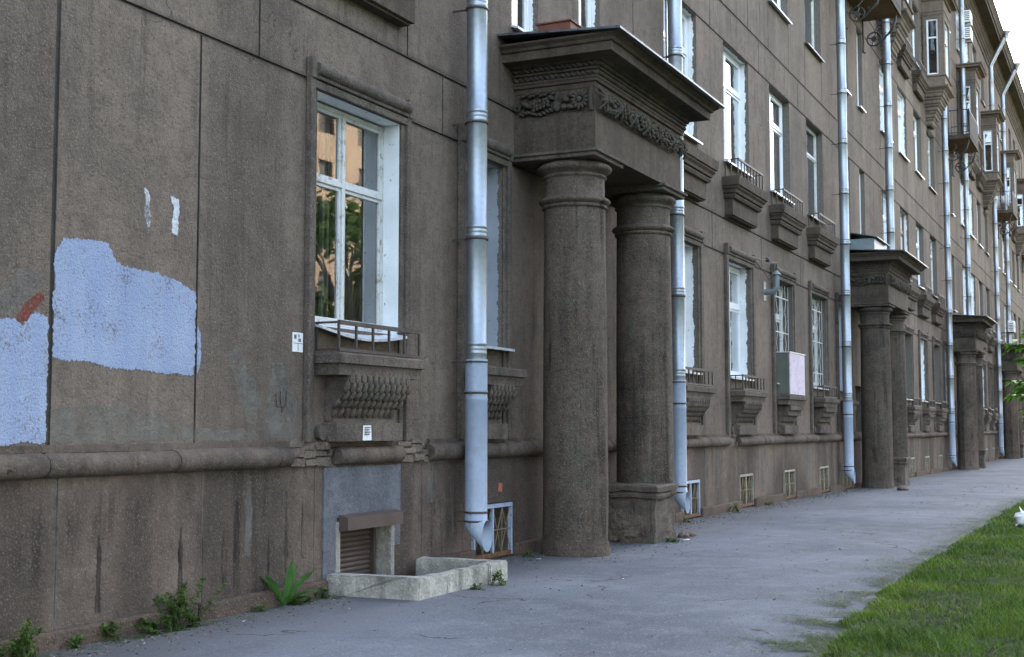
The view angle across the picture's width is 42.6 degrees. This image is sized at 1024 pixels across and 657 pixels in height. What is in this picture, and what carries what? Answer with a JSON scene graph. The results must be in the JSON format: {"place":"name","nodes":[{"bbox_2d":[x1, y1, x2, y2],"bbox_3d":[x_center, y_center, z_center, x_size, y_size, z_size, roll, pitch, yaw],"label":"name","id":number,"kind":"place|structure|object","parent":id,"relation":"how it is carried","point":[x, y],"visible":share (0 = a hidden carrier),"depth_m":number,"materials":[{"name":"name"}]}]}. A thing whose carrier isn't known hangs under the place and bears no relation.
{"place":"outdoors","nodes":[
{"label":"outdoors","id":0,"kind":"place"},
{"bbox_2d":[35,458,1023,656],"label":"path","id":1,"kind":"structure","parent":0,"point":[662,614],"depth_m":11.95,"materials":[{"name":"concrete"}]},
{"bbox_2d":[0,642,16,656],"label":"weed clump","id":2,"kind":"object","parent":1,"relation":"on","point":[9,647],"visible":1,"depth_m":8.46,"materials":[{"name":"green plant"}]},
{"bbox_2d":[5,618,65,656],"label":"weed clump","id":3,"kind":"object","parent":1,"relation":"on","point":[20,646],"visible":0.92,"depth_m":8.72,"materials":[{"name":"green plant"}]},
{"bbox_2d":[65,633,113,648],"bbox_3d":[-2.974,2.213,9.229,0.343,0.127,0.217,1,-4,-8],"label":"weed clump","id":4,"kind":"object","parent":1,"relation":"on","point":[79,638],"visible":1,"depth_m":9.22,"materials":[{"name":"green plant"}]},
{"bbox_2d":[99,620,128,643],"bbox_3d":[-2.918,2.206,9.536,0.233,0.159,0.387,1,-4,-11],"label":"weed clump","id":5,"kind":"object","parent":1,"relation":"on","point":[107,632],"visible":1,"depth_m":9.54,"materials":[{"name":"green plant"}]},
{"bbox_2d":[92,615,190,648],"bbox_3d":[-2.801,2.220,9.589,0.312,0.162,1.261,-2,-5,25],"label":"weed clump","id":6,"kind":"object","parent":1,"relation":"on","point":[148,626],"visible":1,"depth_m":9.86,"materials":[{"name":"green plant"}]},
{"bbox_2d":[123,578,254,638],"bbox_3d":[-2.637,2.152,10.063,0.467,0.390,1.891,-2,-5,25],"label":"weed clump","id":7,"kind":"object","parent":1,"relation":"on","point":[175,607],"visible":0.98,"depth_m":10.16,"materials":[{"name":"green plant"}]},
{"bbox_2d":[251,604,269,611],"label":"weed clump","id":8,"kind":"object","parent":1,"relation":"on","point":[261,608],"visible":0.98,"depth_m":11.14,"materials":[{"name":"green plant"}]},
{"bbox_2d":[260,557,320,605],"bbox_3d":[-1.992,2.219,11.573,0.479,0.434,0.796,-2,-5,25],"label":"dock plant","id":9,"kind":"object","parent":1,"relation":"on","point":[289,595],"visible":1,"depth_m":11.50,"materials":[{"name":"green plant"}]},
{"bbox_2d":[314,586,341,599],"bbox_3d":[-1.672,2.426,12.001,0.271,0.135,0.221,3,-5,-31],"label":"weed clump","id":10,"kind":"object","parent":1,"relation":"on","point":[323,592],"visible":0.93,"depth_m":11.95,"materials":[{"name":"green plant"}]},
{"bbox_2d":[467,583,483,589],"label":"weed clump","id":11,"kind":"object","parent":1,"relation":"on","point":[475,586],"visible":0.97,"depth_m":12.60,"materials":[{"name":"green plant"}]},
{"bbox_2d":[488,568,506,585],"bbox_3d":[-0.112,2.476,12.970,0.204,0.192,0.392,3,-5,-33],"label":"weed clump","id":12,"kind":"object","parent":1,"relation":"on","point":[496,575],"visible":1,"depth_m":12.99,"materials":[{"name":"green plant"}]},
{"bbox_2d":[42,483,1017,656],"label":"grit","id":13,"kind":"object","parent":1,"relation":"on","point":[493,593],"visible":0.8,"depth_m":11.85,"materials":[{"name":"stone"}]},
{"bbox_2d":[521,551,542,557],"bbox_3d":[0.229,2.727,15.749,0.326,0.102,0.208,-4,-6,41],"label":"weed clump","id":14,"kind":"object","parent":1,"relation":"on","point":[527,554],"visible":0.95,"depth_m":15.79,"materials":[{"name":"green plant"}]},
{"bbox_2d":[664,537,682,542],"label":"weed clump","id":15,"kind":"object","parent":1,"relation":"on","point":[672,540],"visible":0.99,"depth_m":17.73,"materials":[{"name":"green plant"}]},
{"bbox_2d":[677,530,688,537],"bbox_3d":[2.424,2.917,18.558,0.150,0.127,0.240,-2,-5,25],"label":"fallen stone","id":16,"kind":"object","parent":1,"relation":"on","point":[683,534],"visible":0.8,"depth_m":18.49,"materials":[{"name":"grey stone"}]},
{"bbox_2d":[689,531,696,536],"bbox_3d":[2.576,2.950,18.806,0.127,0.095,0.169,-2,-5,25],"label":"fallen stone","id":17,"kind":"object","parent":1,"relation":"on","point":[692,533],"visible":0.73,"depth_m":18.75,"materials":[{"name":"brown stone"}]},
{"bbox_2d":[728,503,740,511],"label":"weed clump","id":18,"kind":"object","parent":1,"relation":"on","point":[735,507],"visible":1,"depth_m":24.11,"materials":[{"name":"green plant"}]},
{"bbox_2d":[679,497,1023,656],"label":"grass clippings","id":19,"kind":"object","parent":1,"relation":"on","point":[816,639],"depth_m":11.66,"materials":[{"name":"green plant"}]},
{"bbox_2d":[898,483,908,489],"bbox_3d":[10.030,4.072,33.643,0.249,0.200,0.750,-2,-5,25],"label":"fallen stone","id":20,"kind":"object","parent":1,"relation":"on","point":[903,486],"visible":0.92,"depth_m":33.52,"materials":[{"name":"grey stone"}]},
{"bbox_2d":[819,500,1023,656],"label":"lawn","id":21,"kind":"structure","parent":0,"point":[956,604],"depth_m":11.07,"materials":[{"name":"plant"}]},
{"bbox_2d":[1002,329,1023,418],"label":"maple sapling","id":22,"kind":"object","parent":21,"relation":"on","point":[1018,392],"visible":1,"depth_m":13.04,"materials":[{"name":"green plant"}]},
{"bbox_2d":[1011,508,1023,526],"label":"plastic bag","id":23,"kind":"object","parent":21,"relation":"on","point":[1017,518],"visible":0.94,"depth_m":20.04,"materials":[{"name":"plastic"}]},
{"bbox_2d":[994,0,1023,89],"label":"sky","id":24,"kind":"structure","parent":0,"point":[1011,12],"materials":[{"name":"white"}]},
{"bbox_3d":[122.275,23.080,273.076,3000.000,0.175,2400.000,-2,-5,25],"label":"ground","id":25,"kind":"structure","parent":0,"visible":0},
{"bbox_2d":[326,557,506,600],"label":"light well kerb","id":26,"kind":"structure","parent":25,"relation":"on","point":[434,577],"depth_m":12.16,"materials":[{"name":"concrete"}]},
{"bbox_2d":[0,0,1023,656],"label":"apartment building","id":27,"kind":"structure","parent":25,"relation":"on","point":[208,208],"depth_m":14.60,"materials":[{"name":"paint"}]},
{"bbox_2d":[292,332,302,352],"bbox_3d":[-1.971,0.127,12.066,0.018,0.180,0.160,-2,-5,25],"label":"address plate","id":28,"kind":"object","parent":27,"relation":"attached to","point":[297,342],"visible":1,"depth_m":12.05,"materials":[{"name":"white paint"}]},
{"bbox_2d":[302,55,425,442],"bbox_3d":[-1.682,-0.689,13.150,0.996,3.630,1.900,-2,-5,25],"label":"window","id":29,"kind":"structure","parent":27,"relation":"in","point":[360,390],"depth_m":13.11,"materials":[{"name":"white paint"}]},
{"bbox_2d":[363,425,370,439],"bbox_3d":[-1.410,1.016,12.804,0.014,0.147,0.150,-2,-5,25],"label":"paper notice","id":30,"kind":"object","parent":27,"relation":"attached to","point":[366,432],"visible":1,"depth_m":12.79,"materials":[{"name":"white paper"}]},
{"bbox_2d":[350,0,414,26],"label":"window","id":31,"kind":"structure","parent":27,"relation":"in","point":[401,13],"depth_m":13.63,"materials":[{"name":"brown stone"}]},
{"bbox_2d":[451,0,491,551],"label":"drainpipe","id":32,"kind":"object","parent":27,"relation":"attached to","point":[478,527],"visible":1,"depth_m":14.71,"materials":[{"name":"silver metal"}]},
{"bbox_2d":[471,502,511,558],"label":"basement window","id":33,"kind":"structure","parent":27,"relation":"in","point":[492,554],"depth_m":15.61,"materials":[{"name":"blue paint"}]},
{"bbox_2d":[457,125,527,439],"bbox_3d":[-0.282,-0.507,15.556,0.531,3.630,1.350,-2,-5,25],"label":"window","id":34,"kind":"structure","parent":27,"relation":"in","point":[503,381],"depth_m":15.46,"materials":[{"name":"brown concrete"}]},
{"bbox_2d":[511,0,528,31],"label":"window","id":35,"kind":"structure","parent":27,"relation":"in","point":[525,2],"depth_m":17.26,"materials":[{"name":"white plastic"}]},
{"bbox_2d":[536,19,583,30],"bbox_3d":[0.693,-3.706,16.898,0.490,0.290,0.800,-2,-5,25],"label":"wooden box","id":36,"kind":"object","parent":27,"relation":"on","point":[563,24],"visible":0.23,"depth_m":16.55,"materials":[{"name":"red wood"}]},
{"bbox_2d":[586,0,591,26],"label":"window","id":37,"kind":"structure","parent":27,"relation":"in","point":[588,2],"depth_m":19.32,"materials":[{"name":"white plastic"}]},
{"bbox_2d":[663,0,689,513],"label":"drainpipe","id":38,"kind":"object","parent":27,"relation":"attached to","point":[677,214],"visible":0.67,"depth_m":21.21,"materials":[{"name":"silver metal"}]},
{"bbox_2d":[681,480,699,517],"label":"basement window","id":39,"kind":"structure","parent":27,"relation":"in","point":[689,482],"depth_m":22.53,"materials":[{"name":"white paint"}]},
{"bbox_2d":[663,0,718,201],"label":"window","id":40,"kind":"structure","parent":27,"relation":"in","point":[698,167],"depth_m":22.87,"materials":[{"name":"white plastic"}]},
{"bbox_2d":[684,225,716,434],"bbox_3d":[2.960,0.013,22.454,0.600,3.630,2.050,-2,-5,25],"label":"window","id":41,"kind":"structure","parent":27,"relation":"in","point":[698,397],"depth_m":22.80,"materials":[{"name":"white plastic"}]},
{"bbox_2d":[722,50,768,228],"bbox_3d":[4.500,-3.782,25.926,0.580,3.420,2.200,-2,-5,25],"label":"window","id":42,"kind":"structure","parent":27,"relation":"in","point":[744,199],"depth_m":26.04,"materials":[{"name":"white plastic"}]},
{"bbox_2d":[724,243,767,434],"bbox_3d":[4.473,0.252,25.635,0.601,3.630,2.050,-2,-5,25],"label":"window","id":43,"kind":"structure","parent":27,"relation":"in","point":[746,405],"depth_m":25.64,"materials":[{"name":"white plastic"}]},
{"bbox_2d":[738,473,753,506],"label":"basement window","id":44,"kind":"structure","parent":27,"relation":"in","point":[740,489],"depth_m":25.53,"materials":[{"name":"paint"}]},
{"bbox_2d":[756,257,776,281],"bbox_3d":[5.296,-1.185,27.248,0.166,0.563,1.779,-2,-5,23],"label":"wall bracket","id":45,"kind":"object","parent":27,"relation":"attached to","point":[767,259],"visible":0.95,"depth_m":27.12,"materials":[{"name":"black metal"}]},
{"bbox_2d":[763,270,780,300],"bbox_3d":[5.453,-0.903,27.442,0.360,0.625,0.200,-2,-5,25],"label":"vent flue","id":46,"kind":"object","parent":27,"relation":"attached to","point":[775,288],"visible":1,"depth_m":27.39,"materials":[{"name":"grey paint"}]},
{"bbox_2d":[768,0,791,23],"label":"window","id":47,"kind":"structure","parent":27,"relation":"in","point":[776,4],"depth_m":29.57,"materials":[{"name":"white plastic"}]},
{"bbox_2d":[769,92,807,249],"bbox_3d":[6.017,-3.542,29.115,0.580,3.420,2.200,-2,-5,25],"label":"window","id":48,"kind":"structure","parent":27,"relation":"in","point":[787,223],"depth_m":29.25,"materials":[{"name":"white plastic"}]},
{"bbox_2d":[771,264,807,433],"bbox_3d":[5.990,0.493,28.824,0.601,3.630,2.050,-2,-5,25],"label":"window","id":49,"kind":"structure","parent":27,"relation":"in","point":[789,407],"depth_m":28.59,"materials":[{"name":"white paint"}]},
{"bbox_2d":[783,469,795,498],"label":"basement window","id":50,"kind":"structure","parent":27,"relation":"in","point":[788,484],"depth_m":28.71,"materials":[{"name":"paint"}]},
{"bbox_2d":[776,351,804,395],"bbox_3d":[6.112,0.999,28.739,0.320,0.917,1.440,-2,-5,25],"label":"metal cabinet","id":51,"kind":"object","parent":27,"relation":"on","point":[790,368],"visible":0.94,"depth_m":28.18,"materials":[{"name":"metal"}]},
{"bbox_2d":[804,0,824,62],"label":"window","id":52,"kind":"structure","parent":27,"relation":"in","point":[808,4],"depth_m":33.13,"materials":[{"name":"white paint"}]},
{"bbox_2d":[806,126,839,266],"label":"window","id":53,"kind":"structure","parent":27,"relation":"in","point":[822,243],"depth_m":32.47,"materials":[{"name":"white paint"}]},
{"bbox_2d":[808,280,839,432],"bbox_3d":[7.507,0.733,32.013,0.600,3.630,2.050,-2,-5,25],"label":"window","id":54,"kind":"structure","parent":27,"relation":"in","point":[822,410],"depth_m":31.86,"materials":[{"name":"white paint"}]},
{"bbox_2d":[819,466,828,491],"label":"basement window","id":55,"kind":"structure","parent":27,"relation":"in","point":[823,474],"depth_m":31.92,"materials":[{"name":"paint"}]},
{"bbox_2d":[830,0,855,482],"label":"drainpipe","id":56,"kind":"object","parent":27,"relation":"attached to","point":[847,400],"visible":1,"depth_m":33.91,"materials":[{"name":"silver metal"}]},
{"bbox_2d":[842,464,850,487],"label":"basement window","id":57,"kind":"structure","parent":27,"relation":"in","point":[848,482],"depth_m":34.33,"materials":[{"name":"paint"}]},
{"bbox_2d":[835,293,858,432],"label":"window","id":58,"kind":"structure","parent":27,"relation":"in","point":[837,298],"depth_m":33.98,"materials":[{"name":"white plastic"}]},
{"bbox_2d":[859,173,860,233],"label":"window","id":59,"kind":"structure","parent":27,"relation":"in","point":[859,173],"depth_m":38.35,"materials":[{"name":"white plastic"}]},
{"bbox_2d":[856,34,866,112],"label":"window","id":60,"kind":"structure","parent":27,"relation":"in","point":[860,107],"depth_m":38.62,"materials":[{"name":"white plastic"}]},
{"bbox_2d":[849,232,889,248],"bbox_3d":[9.937,-2.332,36.516,0.800,0.500,2.000,-2,-5,25],"label":"tin hood","id":61,"kind":"object","parent":27,"relation":"attached to","point":[862,241],"visible":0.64,"depth_m":35.77,"materials":[{"name":"grey paint"}]},
{"bbox_2d":[882,196,886,248],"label":"window","id":62,"kind":"structure","parent":27,"relation":"in","point":[884,229],"depth_m":42.46,"materials":[{"name":"white plastic"}]},
{"bbox_2d":[876,18,894,248],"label":"drainpipe","id":63,"kind":"object","parent":27,"relation":"attached to","point":[888,147],"visible":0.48,"depth_m":40.73,"materials":[{"name":"silver metal"}]},
{"bbox_2d":[879,68,892,142],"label":"window","id":64,"kind":"structure","parent":27,"relation":"in","point":[880,72],"depth_m":42.67,"materials":[{"name":"white plastic"}]},
{"bbox_2d":[878,0,916,72],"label":"bay window","id":65,"kind":"structure","parent":27,"relation":"in","point":[904,24],"depth_m":41.67,"materials":[{"name":"paint"}]},
{"bbox_2d":[897,93,909,162],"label":"window","id":66,"kind":"structure","parent":27,"relation":"in","point":[899,98],"depth_m":45.92,"materials":[{"name":"white plastic"}]},
{"bbox_2d":[896,39,915,79],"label":"window","id":67,"kind":"structure","parent":27,"relation":"in","point":[906,60],"depth_m":45.11,"materials":[{"name":"white stone"}]},
{"bbox_2d":[900,212,920,311],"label":"window","id":68,"kind":"structure","parent":27,"relation":"in","point":[915,294],"depth_m":45.21,"materials":[{"name":"brown glass"}]},
{"bbox_2d":[909,457,914,475],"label":"basement window","id":69,"kind":"structure","parent":27,"relation":"in","point":[911,465],"depth_m":44.51,"materials":[{"name":"paint"}]},
{"bbox_2d":[904,323,921,430],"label":"window","id":70,"kind":"structure","parent":27,"relation":"in","point":[914,410],"depth_m":44.53,"materials":[{"name":"white paint"}]},
{"bbox_2d":[913,116,924,179],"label":"window","id":71,"kind":"structure","parent":27,"relation":"in","point":[914,119],"depth_m":49.16,"materials":[{"name":"white plastic"}]},
{"bbox_2d":[911,10,929,101],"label":"window","id":72,"kind":"structure","parent":27,"relation":"in","point":[921,84],"depth_m":48.35,"materials":[{"name":"white plastic"}]},
{"bbox_2d":[916,226,934,318],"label":"window","id":73,"kind":"structure","parent":27,"relation":"in","point":[925,302],"depth_m":47.92,"materials":[{"name":"white plastic"}]},
{"bbox_2d":[918,330,935,430],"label":"window","id":74,"kind":"structure","parent":27,"relation":"in","point":[927,414],"depth_m":47.11,"materials":[{"name":"white plastic"}]},
{"bbox_2d":[925,456,929,473],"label":"basement window","id":75,"kind":"structure","parent":27,"relation":"in","point":[927,459],"depth_m":47.68,"materials":[{"name":"paint"}]},
{"bbox_2d":[927,136,937,194],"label":"window","id":76,"kind":"structure","parent":27,"relation":"in","point":[928,139],"depth_m":52.40,"materials":[{"name":"white paint"}]},
{"bbox_2d":[930,239,947,325],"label":"window","id":77,"kind":"structure","parent":27,"relation":"in","point":[938,310],"depth_m":51.06,"materials":[{"name":"white paint"}]},
{"bbox_2d":[921,0,958,138],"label":"bay window","id":78,"kind":"structure","parent":27,"relation":"in","point":[935,22],"depth_m":50.41,"materials":[{"name":"paint"}]},
{"bbox_2d":[932,336,948,430],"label":"window","id":79,"kind":"structure","parent":27,"relation":"in","point":[940,414],"depth_m":50.31,"materials":[{"name":"white plastic"}]},
{"bbox_2d":[938,455,942,470],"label":"basement window","id":80,"kind":"structure","parent":27,"relation":"in","point":[940,464],"depth_m":50.85,"materials":[{"name":"paint"}]},
{"bbox_2d":[938,107,956,465],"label":"drainpipe","id":81,"kind":"object","parent":27,"relation":"attached to","point":[950,370],"visible":0.82,"depth_m":52.94,"materials":[{"name":"silver metal"}]},
{"bbox_2d":[947,454,951,468],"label":"basement window","id":82,"kind":"structure","parent":27,"relation":"in","point":[949,462],"depth_m":53.31,"materials":[{"name":"paint"}]},
{"bbox_2d":[943,341,956,430],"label":"window","id":83,"kind":"structure","parent":27,"relation":"in","point":[944,343],"depth_m":52.97,"materials":[{"name":"white plastic"}]},
{"bbox_2d":[955,11,959,54],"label":"window","id":84,"kind":"structure","parent":27,"relation":"in","point":[958,50],"depth_m":62.44,"materials":[{"name":"white plastic"}]},
{"bbox_2d":[960,182,963,226],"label":"window","id":85,"kind":"structure","parent":27,"relation":"in","point":[960,182],"depth_m":61.87,"materials":[{"name":"white plastic"}]},
{"bbox_2d":[955,0,971,314],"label":"drainpipe","id":86,"kind":"object","parent":27,"relation":"attached to","point":[967,267],"visible":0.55,"depth_m":59.90,"materials":[{"name":"silver metal"}]},
{"bbox_2d":[958,10,971,29],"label":"air conditioner","id":87,"kind":"object","parent":27,"relation":"attached to","point":[967,18],"visible":0.78,"depth_m":61.51,"materials":[{"name":"white paint"}]},
{"bbox_2d":[964,27,972,45],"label":"air conditioner","id":88,"kind":"object","parent":27,"relation":"attached to","point":[968,31],"visible":0.84,"depth_m":61.45,"materials":[{"name":"white paint"}]},
{"bbox_2d":[956,61,986,184],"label":"bay window","id":89,"kind":"structure","parent":27,"relation":"in","point":[974,71],"depth_m":60.34,"materials":[{"name":"paint"}]},
{"bbox_2d":[969,199,975,239],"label":"window","id":90,"kind":"structure","parent":27,"relation":"in","point":[971,235],"depth_m":65.01,"materials":[{"name":"white plastic"}]},
{"bbox_2d":[968,158,979,180],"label":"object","id":91,"kind":"structure","parent":27,"relation":"in","point":[976,168],"depth_m":64.35,"materials":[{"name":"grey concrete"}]},
{"bbox_2d":[976,165,986,191],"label":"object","id":92,"kind":"structure","parent":27,"relation":"in","point":[981,179],"depth_m":66.93,"materials":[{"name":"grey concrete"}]},
{"bbox_2d":[979,293,990,348],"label":"window","id":93,"kind":"structure","parent":27,"relation":"in","point":[987,333],"depth_m":67.06,"materials":[{"name":"brown stone"}]},
{"bbox_2d":[982,358,992,429],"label":"window","id":94,"kind":"structure","parent":27,"relation":"in","point":[988,416],"depth_m":66.70,"materials":[{"name":"brown stone"}]},
{"bbox_2d":[986,299,997,352],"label":"window","id":95,"kind":"structure","parent":27,"relation":"in","point":[993,341],"depth_m":69.63,"materials":[{"name":"white paint"}]},
{"bbox_2d":[980,109,1005,215],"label":"bay window","id":96,"kind":"structure","parent":27,"relation":"in","point":[990,120],"depth_m":69.35,"materials":[{"name":"paint"}]},
{"bbox_2d":[988,361,998,429],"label":"window","id":97,"kind":"structure","parent":27,"relation":"in","point":[995,415],"depth_m":69.27,"materials":[{"name":"brown stone"}]},
{"bbox_2d":[992,448,994,458],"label":"basement window","id":98,"kind":"structure","parent":27,"relation":"in","point":[993,449],"depth_m":69.82,"materials":[{"name":"paint"}]},
{"bbox_2d":[994,364,997,429],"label":"window","id":99,"kind":"structure","parent":27,"relation":"in","point":[995,383],"depth_m":71.98,"materials":[{"name":"brown stone"}]},
{"bbox_2d":[986,30,1010,454],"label":"drainpipe","id":100,"kind":"object","parent":27,"relation":"attached to","point":[995,250],"visible":0.77,"depth_m":72.08,"materials":[{"name":"silver metal"}]},
{"bbox_2d":[996,195,1011,205],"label":"laundry","id":101,"kind":"object","parent":27,"relation":"hanging from","point":[1003,199],"visible":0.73,"depth_m":73.99,"materials":[{"name":"fabric"}]},
{"bbox_2d":[1000,320,1015,337],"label":"air conditioner","id":102,"kind":"object","parent":27,"relation":"attached to","point":[1011,327],"visible":0.95,"depth_m":75.07,"materials":[{"name":"white paint"}]},
{"bbox_2d":[1000,62,1020,343],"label":"drainpipe","id":103,"kind":"object","parent":27,"relation":"attached to","point":[1004,165],"visible":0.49,"depth_m":79.06,"materials":[{"name":"grey metal"}]},
{"bbox_2d":[1000,149,1021,242],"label":"bay window","id":104,"kind":"structure","parent":27,"relation":"in","point":[1013,155],"depth_m":79.28,"materials":[{"name":"paint"}]},
{"bbox_2d":[1011,223,1018,242],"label":"window","id":105,"kind":"structure","parent":27,"relation":"in","point":[1015,233],"depth_m":85.89,"materials":[{"name":"brown stone"}]},
{"bbox_2d":[1015,178,1023,260],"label":"bay window","id":106,"kind":"structure","parent":27,"relation":"in","point":[1019,244],"depth_m":88.32,"materials":[{"name":"paint"}]},
{"bbox_2d":[1021,376,1023,428],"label":"window","id":107,"kind":"structure","parent":27,"relation":"in","point":[1022,377],"depth_m":89.29,"materials":[{"name":"brown plastic"}]}
]}

